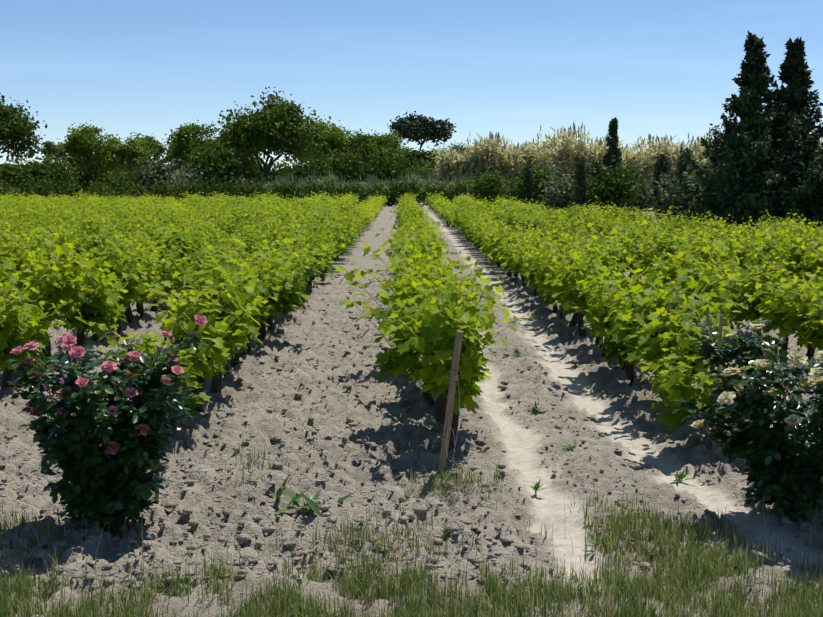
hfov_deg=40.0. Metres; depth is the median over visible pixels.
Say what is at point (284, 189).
hedge shrub
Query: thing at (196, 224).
vine
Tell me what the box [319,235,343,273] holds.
vine
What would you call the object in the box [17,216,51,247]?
vine
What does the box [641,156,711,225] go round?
boundary shrub
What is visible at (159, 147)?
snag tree
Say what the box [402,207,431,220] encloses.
vine
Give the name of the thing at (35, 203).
vine
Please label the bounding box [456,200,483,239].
vine
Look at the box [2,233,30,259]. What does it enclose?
vine
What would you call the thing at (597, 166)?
columnar cypress tree
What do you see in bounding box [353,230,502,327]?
vine
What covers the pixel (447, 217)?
vine
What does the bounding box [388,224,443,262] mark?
vine
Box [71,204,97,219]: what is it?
vine
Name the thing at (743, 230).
vine
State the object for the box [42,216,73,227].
vine
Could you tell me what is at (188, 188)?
hedge shrub
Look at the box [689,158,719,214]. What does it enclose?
boundary shrub
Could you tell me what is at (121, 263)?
vine
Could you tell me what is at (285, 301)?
vine
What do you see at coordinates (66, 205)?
vine
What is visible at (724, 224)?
vine
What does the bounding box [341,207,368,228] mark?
vine
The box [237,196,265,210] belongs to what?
vine
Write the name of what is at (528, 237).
vine
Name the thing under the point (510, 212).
vine
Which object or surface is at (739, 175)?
cypress tree
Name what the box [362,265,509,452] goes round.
vine
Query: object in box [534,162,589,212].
boundary shrub
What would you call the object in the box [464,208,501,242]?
vine
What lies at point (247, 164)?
tree
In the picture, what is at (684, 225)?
vine
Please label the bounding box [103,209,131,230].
vine
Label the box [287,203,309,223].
vine
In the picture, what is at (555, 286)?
vine
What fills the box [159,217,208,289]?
vine
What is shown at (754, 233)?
vine
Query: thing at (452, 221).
vine
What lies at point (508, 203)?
vine
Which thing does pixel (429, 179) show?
reed bed
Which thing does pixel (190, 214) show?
vine
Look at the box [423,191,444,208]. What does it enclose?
vine
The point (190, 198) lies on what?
vine
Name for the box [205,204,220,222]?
vine
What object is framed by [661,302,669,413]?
stake
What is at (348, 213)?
vine
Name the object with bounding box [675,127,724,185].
cane thicket
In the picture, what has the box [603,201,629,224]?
vine
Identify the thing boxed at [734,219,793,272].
vine
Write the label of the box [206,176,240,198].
hedge shrub
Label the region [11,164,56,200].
hedge shrub
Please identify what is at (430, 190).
hedge shrub
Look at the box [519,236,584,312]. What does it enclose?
vine
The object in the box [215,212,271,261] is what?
vine
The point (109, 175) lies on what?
shrub
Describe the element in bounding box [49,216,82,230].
vine
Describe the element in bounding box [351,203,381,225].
vine
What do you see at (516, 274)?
vine
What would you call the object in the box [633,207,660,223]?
vine
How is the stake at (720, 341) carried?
on the ground at (514, 441)
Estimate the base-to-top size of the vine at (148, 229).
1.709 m
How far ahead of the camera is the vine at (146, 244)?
27.82 m
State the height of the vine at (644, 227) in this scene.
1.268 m
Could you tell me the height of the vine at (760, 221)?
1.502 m
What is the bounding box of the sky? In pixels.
[0,0,822,170]
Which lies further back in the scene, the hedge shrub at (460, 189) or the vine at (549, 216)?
the hedge shrub at (460, 189)
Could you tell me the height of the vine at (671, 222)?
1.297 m
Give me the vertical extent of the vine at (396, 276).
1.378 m
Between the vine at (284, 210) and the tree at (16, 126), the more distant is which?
the tree at (16, 126)
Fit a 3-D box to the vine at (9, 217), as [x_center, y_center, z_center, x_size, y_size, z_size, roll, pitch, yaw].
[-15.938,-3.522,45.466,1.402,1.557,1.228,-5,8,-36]
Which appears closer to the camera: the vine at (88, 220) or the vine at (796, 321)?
the vine at (796, 321)
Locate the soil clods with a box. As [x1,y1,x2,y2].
[0,268,822,591]
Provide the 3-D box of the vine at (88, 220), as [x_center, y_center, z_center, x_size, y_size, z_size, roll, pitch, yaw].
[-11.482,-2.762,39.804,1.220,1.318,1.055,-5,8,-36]
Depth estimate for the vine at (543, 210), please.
57.99 m
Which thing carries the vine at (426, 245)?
on the ground at (514, 441)
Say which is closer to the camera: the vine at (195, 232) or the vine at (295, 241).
the vine at (295, 241)
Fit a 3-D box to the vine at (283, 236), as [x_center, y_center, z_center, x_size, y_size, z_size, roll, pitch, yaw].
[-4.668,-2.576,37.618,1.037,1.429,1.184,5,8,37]
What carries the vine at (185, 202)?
on the ground at (514, 441)
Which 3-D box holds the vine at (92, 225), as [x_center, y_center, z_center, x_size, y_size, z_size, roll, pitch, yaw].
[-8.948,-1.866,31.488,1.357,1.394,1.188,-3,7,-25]
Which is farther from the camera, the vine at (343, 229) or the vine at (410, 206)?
the vine at (410, 206)
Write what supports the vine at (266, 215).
on the ground at (514, 441)
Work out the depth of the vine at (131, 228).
36.42 m
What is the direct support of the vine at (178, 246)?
on the ground at (514, 441)
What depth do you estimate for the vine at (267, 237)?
31.74 m
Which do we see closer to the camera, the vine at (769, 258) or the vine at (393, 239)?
the vine at (769, 258)
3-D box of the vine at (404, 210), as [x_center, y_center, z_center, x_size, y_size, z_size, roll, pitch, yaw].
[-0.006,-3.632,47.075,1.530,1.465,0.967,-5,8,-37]
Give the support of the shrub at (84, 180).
on the ground at (514, 441)
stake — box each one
[154,346,160,502]
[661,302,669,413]
[706,307,709,434]
[712,315,722,445]
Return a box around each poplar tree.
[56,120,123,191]
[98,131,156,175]
[160,138,191,164]
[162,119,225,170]
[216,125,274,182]
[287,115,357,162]
[368,131,410,167]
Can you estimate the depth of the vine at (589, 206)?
56.69 m
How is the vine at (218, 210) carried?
on the ground at (514, 441)
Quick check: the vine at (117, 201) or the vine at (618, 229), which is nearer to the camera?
the vine at (618, 229)
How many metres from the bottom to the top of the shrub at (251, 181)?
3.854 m
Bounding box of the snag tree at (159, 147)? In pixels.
[141,135,168,164]
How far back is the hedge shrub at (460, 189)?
102.20 m
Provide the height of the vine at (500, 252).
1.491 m
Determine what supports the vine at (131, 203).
on the ground at (514, 441)
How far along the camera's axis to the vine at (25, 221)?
40.73 m
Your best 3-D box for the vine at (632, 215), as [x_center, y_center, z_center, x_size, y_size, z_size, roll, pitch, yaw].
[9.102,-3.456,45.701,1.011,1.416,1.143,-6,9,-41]
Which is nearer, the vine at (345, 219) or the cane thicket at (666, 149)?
the vine at (345, 219)
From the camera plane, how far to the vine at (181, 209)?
54.39 m
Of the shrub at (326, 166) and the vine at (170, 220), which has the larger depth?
the shrub at (326, 166)
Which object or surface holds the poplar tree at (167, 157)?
on the ground at (514, 441)
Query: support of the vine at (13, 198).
on the ground at (514, 441)
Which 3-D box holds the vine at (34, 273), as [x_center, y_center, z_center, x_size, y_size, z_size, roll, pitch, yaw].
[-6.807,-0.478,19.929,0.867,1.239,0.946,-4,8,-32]
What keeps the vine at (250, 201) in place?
on the ground at (514, 441)
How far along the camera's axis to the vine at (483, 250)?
31.76 m
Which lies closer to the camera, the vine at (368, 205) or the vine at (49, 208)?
the vine at (49, 208)
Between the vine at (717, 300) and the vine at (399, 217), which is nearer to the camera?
the vine at (717, 300)
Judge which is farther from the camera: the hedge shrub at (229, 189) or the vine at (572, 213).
the hedge shrub at (229, 189)
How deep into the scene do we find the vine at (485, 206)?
61.14 m
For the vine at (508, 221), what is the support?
on the ground at (514, 441)
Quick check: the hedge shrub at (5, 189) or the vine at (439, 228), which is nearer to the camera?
the vine at (439, 228)
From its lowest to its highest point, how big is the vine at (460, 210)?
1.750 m
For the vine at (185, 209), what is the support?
on the ground at (514, 441)
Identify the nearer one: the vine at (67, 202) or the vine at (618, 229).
the vine at (618, 229)
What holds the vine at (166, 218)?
on the ground at (514, 441)
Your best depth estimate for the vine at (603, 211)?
51.35 m
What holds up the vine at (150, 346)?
on the ground at (514, 441)
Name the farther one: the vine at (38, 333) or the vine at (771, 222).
the vine at (771, 222)
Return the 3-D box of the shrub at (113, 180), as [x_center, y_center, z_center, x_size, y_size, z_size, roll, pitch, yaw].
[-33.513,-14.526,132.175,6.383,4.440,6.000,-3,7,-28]
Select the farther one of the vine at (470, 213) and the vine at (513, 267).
the vine at (470, 213)
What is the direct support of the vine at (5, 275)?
on the ground at (514, 441)
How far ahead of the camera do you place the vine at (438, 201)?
79.06 m
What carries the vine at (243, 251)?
on the ground at (514, 441)
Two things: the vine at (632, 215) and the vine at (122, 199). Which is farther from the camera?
the vine at (122, 199)
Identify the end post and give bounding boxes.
[437,330,462,473]
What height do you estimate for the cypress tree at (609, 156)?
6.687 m
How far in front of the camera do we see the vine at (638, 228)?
33.59 m
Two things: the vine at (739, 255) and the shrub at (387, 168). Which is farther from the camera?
the shrub at (387, 168)
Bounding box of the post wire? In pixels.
[446,375,459,466]
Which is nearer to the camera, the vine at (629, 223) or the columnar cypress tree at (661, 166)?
the vine at (629, 223)
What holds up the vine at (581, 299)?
on the ground at (514, 441)
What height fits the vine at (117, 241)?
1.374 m
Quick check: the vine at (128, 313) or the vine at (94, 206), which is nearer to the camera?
the vine at (128, 313)
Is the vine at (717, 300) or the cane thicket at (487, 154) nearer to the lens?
the vine at (717, 300)
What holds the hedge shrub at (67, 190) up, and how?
on the ground at (514, 441)
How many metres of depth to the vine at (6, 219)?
38.57 m
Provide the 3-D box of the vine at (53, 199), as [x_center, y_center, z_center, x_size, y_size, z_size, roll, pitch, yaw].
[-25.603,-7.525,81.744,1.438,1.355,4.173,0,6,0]
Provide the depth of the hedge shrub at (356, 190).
101.58 m
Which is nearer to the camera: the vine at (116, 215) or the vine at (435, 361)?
the vine at (435, 361)
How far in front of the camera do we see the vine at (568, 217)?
47.72 m
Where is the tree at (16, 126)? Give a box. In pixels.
[0,92,47,162]
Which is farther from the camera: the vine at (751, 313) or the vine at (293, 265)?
the vine at (293, 265)
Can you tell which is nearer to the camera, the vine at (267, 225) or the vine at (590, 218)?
the vine at (267, 225)
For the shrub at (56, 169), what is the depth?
128.44 m
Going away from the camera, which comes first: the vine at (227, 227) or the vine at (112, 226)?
the vine at (112, 226)
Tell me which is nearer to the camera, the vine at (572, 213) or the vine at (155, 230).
the vine at (155, 230)
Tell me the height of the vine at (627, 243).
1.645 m
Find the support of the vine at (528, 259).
on the ground at (514, 441)
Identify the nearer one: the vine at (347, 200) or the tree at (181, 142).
the vine at (347, 200)
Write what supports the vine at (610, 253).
on the ground at (514, 441)
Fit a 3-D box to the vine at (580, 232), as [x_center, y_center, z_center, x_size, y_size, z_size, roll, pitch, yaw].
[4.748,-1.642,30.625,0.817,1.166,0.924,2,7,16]
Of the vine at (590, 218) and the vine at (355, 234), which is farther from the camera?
the vine at (590, 218)
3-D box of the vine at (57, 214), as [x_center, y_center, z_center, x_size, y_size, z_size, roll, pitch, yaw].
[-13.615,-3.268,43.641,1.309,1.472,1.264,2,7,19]
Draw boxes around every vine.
[0,188,21,198]
[0,197,15,208]
[0,199,10,215]
[0,201,36,215]
[0,203,31,225]
[0,213,15,232]
[0,213,29,246]
[0,225,24,243]
[0,225,90,367]
[0,231,46,313]
[0,244,37,301]
[0,280,55,389]
[1,194,24,202]
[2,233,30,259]
[3,280,66,380]
[6,207,35,221]
[6,230,39,249]
[6,251,50,296]
[7,216,50,239]
[9,192,44,206]
[13,192,52,209]
[14,199,45,220]
[17,211,50,228]
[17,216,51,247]
[21,201,44,211]
[24,216,76,267]
[26,226,102,276]
[27,210,83,266]
[33,216,67,237]
[37,204,66,215]
[38,205,60,218]
[39,205,73,223]
[42,195,67,205]
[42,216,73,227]
[43,197,68,212]
[43,249,158,345]
[47,218,89,242]
[49,201,82,224]
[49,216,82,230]
[55,195,94,207]
[55,201,93,210]
[59,212,82,228]
[61,203,91,214]
[66,239,163,322]
[67,211,101,226]
[69,198,109,210]
[69,247,175,318]
[70,210,121,260]
[71,189,105,206]
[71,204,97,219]
[71,217,112,236]
[74,191,96,198]
[75,217,120,231]
[76,203,101,218]
[76,228,154,333]
[82,200,114,215]
[83,269,126,340]
[87,322,222,436]
[91,213,113,226]
[98,202,126,216]
[98,228,133,257]
[99,207,131,221]
[100,216,128,241]
[102,223,125,241]
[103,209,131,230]
[107,194,131,204]
[107,203,138,223]
[107,213,139,243]
[108,226,140,250]
[109,196,142,207]
[111,203,143,221]
[115,199,139,210]
[119,262,269,379]
[121,203,150,217]
[123,208,162,239]
[125,210,175,244]
[126,212,161,228]
[126,224,157,255]
[127,199,153,211]
[129,192,155,206]
[131,231,186,311]
[134,228,170,254]
[135,222,172,263]
[137,209,174,227]
[140,202,165,214]
[141,195,159,206]
[144,210,181,223]
[145,193,162,201]
[146,265,276,414]
[148,221,202,297]
[150,205,181,223]
[153,197,172,208]
[153,215,181,234]
[156,197,168,204]
[158,202,184,215]
[159,198,185,212]
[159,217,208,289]
[159,234,265,392]
[162,207,195,218]
[162,216,191,238]
[163,206,190,227]
[170,253,197,301]
[171,207,196,217]
[173,198,194,205]
[178,215,208,241]
[179,192,203,204]
[181,215,215,241]
[183,226,217,286]
[184,206,225,236]
[186,205,229,235]
[187,202,212,215]
[188,197,203,209]
[195,191,211,201]
[196,196,216,208]
[198,218,241,263]
[199,254,275,366]
[203,240,235,270]
[205,198,230,211]
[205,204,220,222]
[206,205,246,236]
[207,213,228,239]
[208,195,224,206]
[208,201,229,217]
[210,191,227,201]
[210,208,238,238]
[212,230,245,257]
[213,203,245,228]
[214,234,337,339]
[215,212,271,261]
[215,214,235,234]
[217,192,235,202]
[217,230,307,331]
[217,236,253,267]
[217,248,292,356]
[220,199,238,209]
[225,195,247,206]
[225,232,261,256]
[230,218,268,238]
[235,207,254,230]
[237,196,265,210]
[239,204,265,220]
[242,203,269,224]
[243,220,278,249]
[244,195,256,205]
[247,213,285,246]
[247,213,294,246]
[247,218,285,245]
[248,247,300,324]
[249,192,269,203]
[249,195,275,211]
[249,203,280,223]
[249,213,286,248]
[254,228,275,256]
[255,224,312,288]
[260,209,295,239]
[261,202,281,218]
[261,236,310,313]
[262,192,281,199]
[262,196,280,209]
[263,208,295,248]
[265,204,285,214]
[270,193,288,204]
[274,198,301,209]
[275,205,303,217]
[276,230,330,283]
[279,221,324,293]
[281,206,306,223]
[282,205,330,285]
[282,212,329,291]
[284,191,307,208]
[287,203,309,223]
[287,211,307,226]
[290,205,316,228]
[294,193,313,209]
[302,190,322,205]
[303,193,319,214]
[304,202,335,214]
[304,221,348,271]
[309,215,358,263]
[310,191,329,208]
[310,205,330,219]
[310,208,323,230]
[311,214,347,231]
[311,244,335,280]
[314,211,360,253]
[318,198,346,212]
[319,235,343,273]
[319,236,334,264]
[320,202,340,215]
[323,222,352,268]
[323,224,356,260]
[324,208,362,229]
[326,192,350,211]
[327,206,362,227]
[327,210,362,233]
[327,221,356,258]
[329,249,533,423]
[331,193,352,214]
[333,209,362,232]
[336,204,370,246]
[340,192,360,207]
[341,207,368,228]
[345,205,372,232]
[346,193,357,211]
[346,202,371,214]
[350,258,463,307]
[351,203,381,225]
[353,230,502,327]
[354,197,378,218]
[354,201,376,221]
[360,200,379,217]
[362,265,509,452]
[374,191,387,205]
[375,219,447,285]
[377,237,456,282]
[379,274,464,404]
[381,222,438,254]
[383,262,481,329]
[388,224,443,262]
[390,201,417,228]
[390,223,422,237]
[390,224,428,246]
[390,230,424,250]
[392,233,437,255]
[393,209,432,227]
[394,205,418,222]
[394,232,449,274]
[394,249,472,281]
[397,197,415,206]
[397,199,425,214]
[397,200,421,211]
[397,270,476,289]
[398,192,420,199]
[398,211,433,228]
[399,221,432,233]
[400,220,434,232]
[401,216,443,232]
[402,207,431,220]
[416,296,466,310]
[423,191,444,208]
[429,195,448,211]
[433,195,448,211]
[433,198,451,208]
[434,202,453,219]
[434,204,455,227]
[436,197,456,215]
[438,201,456,213]
[446,212,461,229]
[449,198,476,230]
[450,197,476,219]
[453,209,478,236]
[454,202,484,227]
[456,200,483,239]
[457,211,487,245]
[458,193,472,207]
[459,206,489,240]
[460,205,493,242]
[462,194,495,211]
[462,222,491,248]
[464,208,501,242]
[464,215,487,248]
[465,209,502,254]
[467,216,505,242]
[476,227,504,263]
[477,219,503,258]
[479,198,506,216]
[479,222,532,266]
[480,215,527,270]
[487,205,513,219]
[488,221,525,276]
[491,206,518,224]
[494,195,513,206]
[498,219,567,279]
[499,207,517,229]
[499,227,542,276]
[501,232,545,286]
[502,204,522,231]
[503,234,551,295]
[506,198,521,210]
[509,197,526,209]
[509,211,526,229]
[512,200,541,223]
[512,204,539,225]
[512,222,564,275]
[512,229,569,297]
[513,209,533,233]
[515,199,540,211]
[516,201,545,212]
[517,230,597,304]
[518,218,626,318]
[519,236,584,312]
[520,206,552,235]
[523,204,550,215]
[530,210,562,246]
[532,208,565,246]
[538,240,625,326]
[540,211,578,230]
[544,209,583,242]
[545,218,564,247]
[546,214,586,257]
[549,237,609,336]
[551,290,657,386]
[554,215,593,242]
[556,227,587,249]
[561,208,584,220]
[563,206,586,225]
[563,228,643,347]
[565,220,607,244]
[570,196,604,215]
[570,228,599,247]
[574,241,674,370]
[575,260,644,356]
[576,214,603,232]
[577,210,608,233]
[583,230,619,256]
[585,211,624,239]
[587,206,611,216]
[587,235,619,259]
[593,211,618,235]
[594,205,618,219]
[594,212,630,240]
[597,233,634,244]
[598,214,634,235]
[598,225,651,274]
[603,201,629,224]
[606,220,633,240]
[609,234,648,282]
[609,246,757,401]
[613,217,647,243]
[614,207,630,220]
[614,218,668,282]
[619,273,751,424]
[620,214,663,238]
[621,218,667,237]
[622,206,649,223]
[630,231,689,289]
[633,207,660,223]
[638,317,773,444]
[642,223,690,275]
[647,252,683,300]
[650,206,683,232]
[658,224,702,255]
[661,215,680,229]
[665,210,694,231]
[665,231,742,315]
[673,232,727,307]
[675,217,698,243]
[679,210,722,237]
[683,224,730,260]
[683,231,713,249]
[684,211,720,237]
[689,252,796,342]
[691,257,758,329]
[693,258,770,318]
[694,210,736,239]
[695,228,751,260]
[701,214,739,245]
[707,223,755,260]
[708,224,775,271]
[719,222,758,240]
[730,216,762,246]
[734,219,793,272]
[743,229,809,281]
[744,270,822,354]
[751,209,788,229]
[751,222,822,293]
[752,224,791,239]
[756,219,792,239]
[758,216,789,234]
[760,216,811,264]
[763,210,805,246]
[770,271,822,367]
[782,210,822,236]
[784,222,822,288]
[791,238,822,290]
[798,289,822,350]
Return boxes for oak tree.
[208,86,329,183]
[327,120,383,163]
[359,131,405,166]
[427,141,470,161]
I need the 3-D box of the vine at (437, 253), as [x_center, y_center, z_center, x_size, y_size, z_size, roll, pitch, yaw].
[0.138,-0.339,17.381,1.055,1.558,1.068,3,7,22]
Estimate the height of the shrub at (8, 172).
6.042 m
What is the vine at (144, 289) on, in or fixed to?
on the ground at (514, 441)
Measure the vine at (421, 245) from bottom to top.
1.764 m
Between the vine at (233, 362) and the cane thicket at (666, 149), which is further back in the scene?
the cane thicket at (666, 149)
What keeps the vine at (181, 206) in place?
on the ground at (514, 441)
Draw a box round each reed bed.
[253,169,376,197]
[362,168,472,204]
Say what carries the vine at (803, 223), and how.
on the ground at (514, 441)
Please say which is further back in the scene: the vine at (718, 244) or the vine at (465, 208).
the vine at (465, 208)
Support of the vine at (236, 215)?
on the ground at (514, 441)
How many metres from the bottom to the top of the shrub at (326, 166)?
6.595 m
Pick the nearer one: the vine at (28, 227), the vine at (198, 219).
the vine at (28, 227)
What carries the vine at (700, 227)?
on the ground at (514, 441)
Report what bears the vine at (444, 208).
on the ground at (514, 441)
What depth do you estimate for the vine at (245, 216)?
45.95 m
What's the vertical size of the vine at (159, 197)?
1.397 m
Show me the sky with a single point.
(510, 68)
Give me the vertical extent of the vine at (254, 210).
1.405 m
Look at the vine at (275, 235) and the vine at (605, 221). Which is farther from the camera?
the vine at (605, 221)
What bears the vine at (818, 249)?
on the ground at (514, 441)
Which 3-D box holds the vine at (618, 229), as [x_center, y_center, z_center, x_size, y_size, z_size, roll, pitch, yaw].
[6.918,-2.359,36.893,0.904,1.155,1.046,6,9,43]
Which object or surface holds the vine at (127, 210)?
on the ground at (514, 441)
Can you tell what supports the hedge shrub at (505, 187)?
on the ground at (514, 441)
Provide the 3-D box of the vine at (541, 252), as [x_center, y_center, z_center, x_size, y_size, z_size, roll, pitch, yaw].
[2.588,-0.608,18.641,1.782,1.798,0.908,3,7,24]
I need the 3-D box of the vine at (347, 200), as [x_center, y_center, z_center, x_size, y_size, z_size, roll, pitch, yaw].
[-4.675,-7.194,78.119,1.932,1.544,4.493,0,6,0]
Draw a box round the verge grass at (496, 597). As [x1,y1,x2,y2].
[0,439,822,616]
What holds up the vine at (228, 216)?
on the ground at (514, 441)
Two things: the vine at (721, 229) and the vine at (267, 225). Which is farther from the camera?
the vine at (267, 225)
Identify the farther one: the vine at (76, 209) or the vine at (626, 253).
the vine at (76, 209)
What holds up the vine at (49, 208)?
on the ground at (514, 441)
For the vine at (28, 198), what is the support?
on the ground at (514, 441)
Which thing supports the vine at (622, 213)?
on the ground at (514, 441)
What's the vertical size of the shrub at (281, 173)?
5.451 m
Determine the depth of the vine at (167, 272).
19.86 m
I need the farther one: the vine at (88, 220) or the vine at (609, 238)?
the vine at (88, 220)
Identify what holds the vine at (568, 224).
on the ground at (514, 441)
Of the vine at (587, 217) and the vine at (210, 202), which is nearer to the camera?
the vine at (587, 217)
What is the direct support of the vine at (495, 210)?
on the ground at (514, 441)
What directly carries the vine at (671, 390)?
on the ground at (514, 441)
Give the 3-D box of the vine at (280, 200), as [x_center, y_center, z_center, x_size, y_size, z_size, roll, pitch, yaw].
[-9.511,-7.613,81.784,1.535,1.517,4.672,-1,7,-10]
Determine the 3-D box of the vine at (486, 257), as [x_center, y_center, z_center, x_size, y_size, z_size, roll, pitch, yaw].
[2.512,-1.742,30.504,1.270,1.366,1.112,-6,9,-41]
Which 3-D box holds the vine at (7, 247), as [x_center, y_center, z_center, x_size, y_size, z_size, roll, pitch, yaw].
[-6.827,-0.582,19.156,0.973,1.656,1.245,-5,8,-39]
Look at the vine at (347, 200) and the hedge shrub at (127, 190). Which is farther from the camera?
the hedge shrub at (127, 190)
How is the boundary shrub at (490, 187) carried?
on the ground at (514, 441)
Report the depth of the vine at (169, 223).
32.78 m
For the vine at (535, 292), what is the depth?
22.58 m
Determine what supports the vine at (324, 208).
on the ground at (514, 441)
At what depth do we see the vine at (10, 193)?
98.69 m
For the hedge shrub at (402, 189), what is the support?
on the ground at (514, 441)
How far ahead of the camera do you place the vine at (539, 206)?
61.43 m
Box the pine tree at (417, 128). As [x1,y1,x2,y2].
[387,111,456,150]
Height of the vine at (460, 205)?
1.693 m
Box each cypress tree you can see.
[521,166,534,203]
[572,157,589,208]
[588,161,600,187]
[599,117,630,183]
[650,154,671,217]
[668,31,822,233]
[674,148,696,183]
[711,37,822,234]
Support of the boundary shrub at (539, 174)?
on the ground at (514, 441)
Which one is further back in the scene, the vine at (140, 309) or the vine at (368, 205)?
the vine at (368, 205)
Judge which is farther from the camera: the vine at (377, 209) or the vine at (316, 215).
the vine at (377, 209)
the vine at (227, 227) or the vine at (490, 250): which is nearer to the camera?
the vine at (490, 250)
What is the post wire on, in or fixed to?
on the ground at (514, 441)
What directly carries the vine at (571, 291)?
on the ground at (514, 441)
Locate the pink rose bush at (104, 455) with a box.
[6,315,208,534]
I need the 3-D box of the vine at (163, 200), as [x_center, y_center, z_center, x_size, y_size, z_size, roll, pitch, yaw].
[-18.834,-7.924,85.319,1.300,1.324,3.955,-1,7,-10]
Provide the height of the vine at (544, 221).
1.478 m
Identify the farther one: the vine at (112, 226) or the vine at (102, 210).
the vine at (102, 210)
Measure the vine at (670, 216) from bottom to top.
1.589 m
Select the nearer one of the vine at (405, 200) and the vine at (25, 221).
the vine at (25, 221)
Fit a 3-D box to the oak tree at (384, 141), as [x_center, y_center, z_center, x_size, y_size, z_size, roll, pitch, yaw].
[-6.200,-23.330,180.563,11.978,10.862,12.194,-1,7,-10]
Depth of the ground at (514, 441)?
9.27 m
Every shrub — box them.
[0,152,42,191]
[0,178,20,201]
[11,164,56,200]
[24,148,81,190]
[41,171,87,198]
[69,164,120,191]
[76,177,118,198]
[98,169,126,188]
[100,165,150,191]
[105,172,152,199]
[111,145,187,191]
[137,175,180,201]
[153,157,212,191]
[174,176,211,202]
[182,129,244,191]
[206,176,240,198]
[226,169,271,188]
[233,178,273,200]
[235,166,270,183]
[256,157,294,184]
[264,156,293,178]
[269,176,305,199]
[278,151,339,185]
[296,173,338,199]
[303,151,336,171]
[321,143,379,186]
[331,176,367,204]
[353,145,422,187]
[362,179,396,206]
[386,170,425,206]
[391,144,441,181]
[401,160,436,182]
[404,157,434,178]
[423,180,454,205]
[441,176,474,203]
[464,165,510,202]
[484,166,514,204]
[506,157,567,210]
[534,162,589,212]
[574,156,655,215]
[629,166,654,210]
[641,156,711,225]
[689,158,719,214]
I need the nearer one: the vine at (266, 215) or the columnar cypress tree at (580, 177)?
the vine at (266, 215)
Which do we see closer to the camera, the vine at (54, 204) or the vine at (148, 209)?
the vine at (148, 209)
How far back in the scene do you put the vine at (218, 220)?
39.73 m
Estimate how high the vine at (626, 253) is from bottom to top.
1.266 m
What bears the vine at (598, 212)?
on the ground at (514, 441)
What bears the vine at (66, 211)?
on the ground at (514, 441)
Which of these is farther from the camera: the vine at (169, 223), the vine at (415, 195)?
the vine at (415, 195)
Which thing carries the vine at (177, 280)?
on the ground at (514, 441)
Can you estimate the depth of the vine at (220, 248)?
24.84 m
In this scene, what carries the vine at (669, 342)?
on the ground at (514, 441)
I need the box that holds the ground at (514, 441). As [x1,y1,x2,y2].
[0,187,822,616]
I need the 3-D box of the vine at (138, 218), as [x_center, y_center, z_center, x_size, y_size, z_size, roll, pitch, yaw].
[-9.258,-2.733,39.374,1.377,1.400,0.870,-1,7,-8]
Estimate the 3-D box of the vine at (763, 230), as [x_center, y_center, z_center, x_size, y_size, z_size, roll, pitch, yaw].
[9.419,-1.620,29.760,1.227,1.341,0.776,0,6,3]
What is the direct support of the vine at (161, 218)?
on the ground at (514, 441)
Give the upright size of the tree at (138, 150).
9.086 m
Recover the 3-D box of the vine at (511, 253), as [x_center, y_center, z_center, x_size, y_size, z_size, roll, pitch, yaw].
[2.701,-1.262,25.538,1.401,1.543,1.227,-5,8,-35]
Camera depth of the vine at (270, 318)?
16.99 m
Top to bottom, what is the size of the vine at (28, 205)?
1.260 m
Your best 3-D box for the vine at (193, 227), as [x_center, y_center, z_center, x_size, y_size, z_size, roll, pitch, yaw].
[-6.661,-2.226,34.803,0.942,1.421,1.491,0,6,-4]
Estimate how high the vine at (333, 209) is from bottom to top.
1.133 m
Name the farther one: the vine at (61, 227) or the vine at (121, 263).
the vine at (61, 227)
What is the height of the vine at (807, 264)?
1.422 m
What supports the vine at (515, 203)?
on the ground at (514, 441)
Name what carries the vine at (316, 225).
on the ground at (514, 441)
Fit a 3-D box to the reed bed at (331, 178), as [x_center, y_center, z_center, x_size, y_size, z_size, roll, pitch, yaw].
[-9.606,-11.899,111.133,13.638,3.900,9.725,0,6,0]
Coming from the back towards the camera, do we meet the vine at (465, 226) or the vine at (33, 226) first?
the vine at (465, 226)
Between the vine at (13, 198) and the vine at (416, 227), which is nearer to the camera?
the vine at (416, 227)
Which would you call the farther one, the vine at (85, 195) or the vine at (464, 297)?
the vine at (85, 195)
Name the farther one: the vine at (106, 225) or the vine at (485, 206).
the vine at (485, 206)
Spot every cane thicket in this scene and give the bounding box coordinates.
[427,131,560,201]
[505,122,640,196]
[599,133,707,188]
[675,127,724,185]
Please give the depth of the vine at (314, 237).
21.52 m
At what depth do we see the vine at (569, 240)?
31.77 m
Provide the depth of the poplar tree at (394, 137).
187.37 m
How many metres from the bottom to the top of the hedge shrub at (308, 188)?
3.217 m
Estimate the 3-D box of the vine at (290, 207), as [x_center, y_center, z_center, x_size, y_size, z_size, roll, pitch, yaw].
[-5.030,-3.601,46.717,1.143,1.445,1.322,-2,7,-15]
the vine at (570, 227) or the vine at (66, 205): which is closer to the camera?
the vine at (570, 227)
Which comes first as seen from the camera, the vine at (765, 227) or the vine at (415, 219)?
the vine at (765, 227)
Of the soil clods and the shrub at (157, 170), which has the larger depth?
the shrub at (157, 170)
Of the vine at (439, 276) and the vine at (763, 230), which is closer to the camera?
the vine at (439, 276)
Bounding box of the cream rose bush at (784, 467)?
[673,320,822,522]
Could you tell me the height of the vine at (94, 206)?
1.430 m
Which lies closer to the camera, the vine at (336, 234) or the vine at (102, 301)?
the vine at (102, 301)
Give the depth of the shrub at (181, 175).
128.30 m
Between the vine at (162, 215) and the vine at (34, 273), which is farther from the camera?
the vine at (162, 215)
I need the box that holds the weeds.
[25,250,697,566]
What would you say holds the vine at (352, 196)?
on the ground at (514, 441)
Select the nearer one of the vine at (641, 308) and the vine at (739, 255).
the vine at (641, 308)
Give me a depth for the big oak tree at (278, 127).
133.76 m
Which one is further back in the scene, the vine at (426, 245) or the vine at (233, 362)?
the vine at (426, 245)
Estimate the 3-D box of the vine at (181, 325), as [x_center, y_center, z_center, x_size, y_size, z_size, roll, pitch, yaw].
[-1.878,0.391,10.820,1.296,1.590,1.013,-2,7,-15]
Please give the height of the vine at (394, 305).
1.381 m
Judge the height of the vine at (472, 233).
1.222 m
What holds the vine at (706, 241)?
on the ground at (514, 441)
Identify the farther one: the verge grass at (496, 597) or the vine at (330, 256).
the vine at (330, 256)

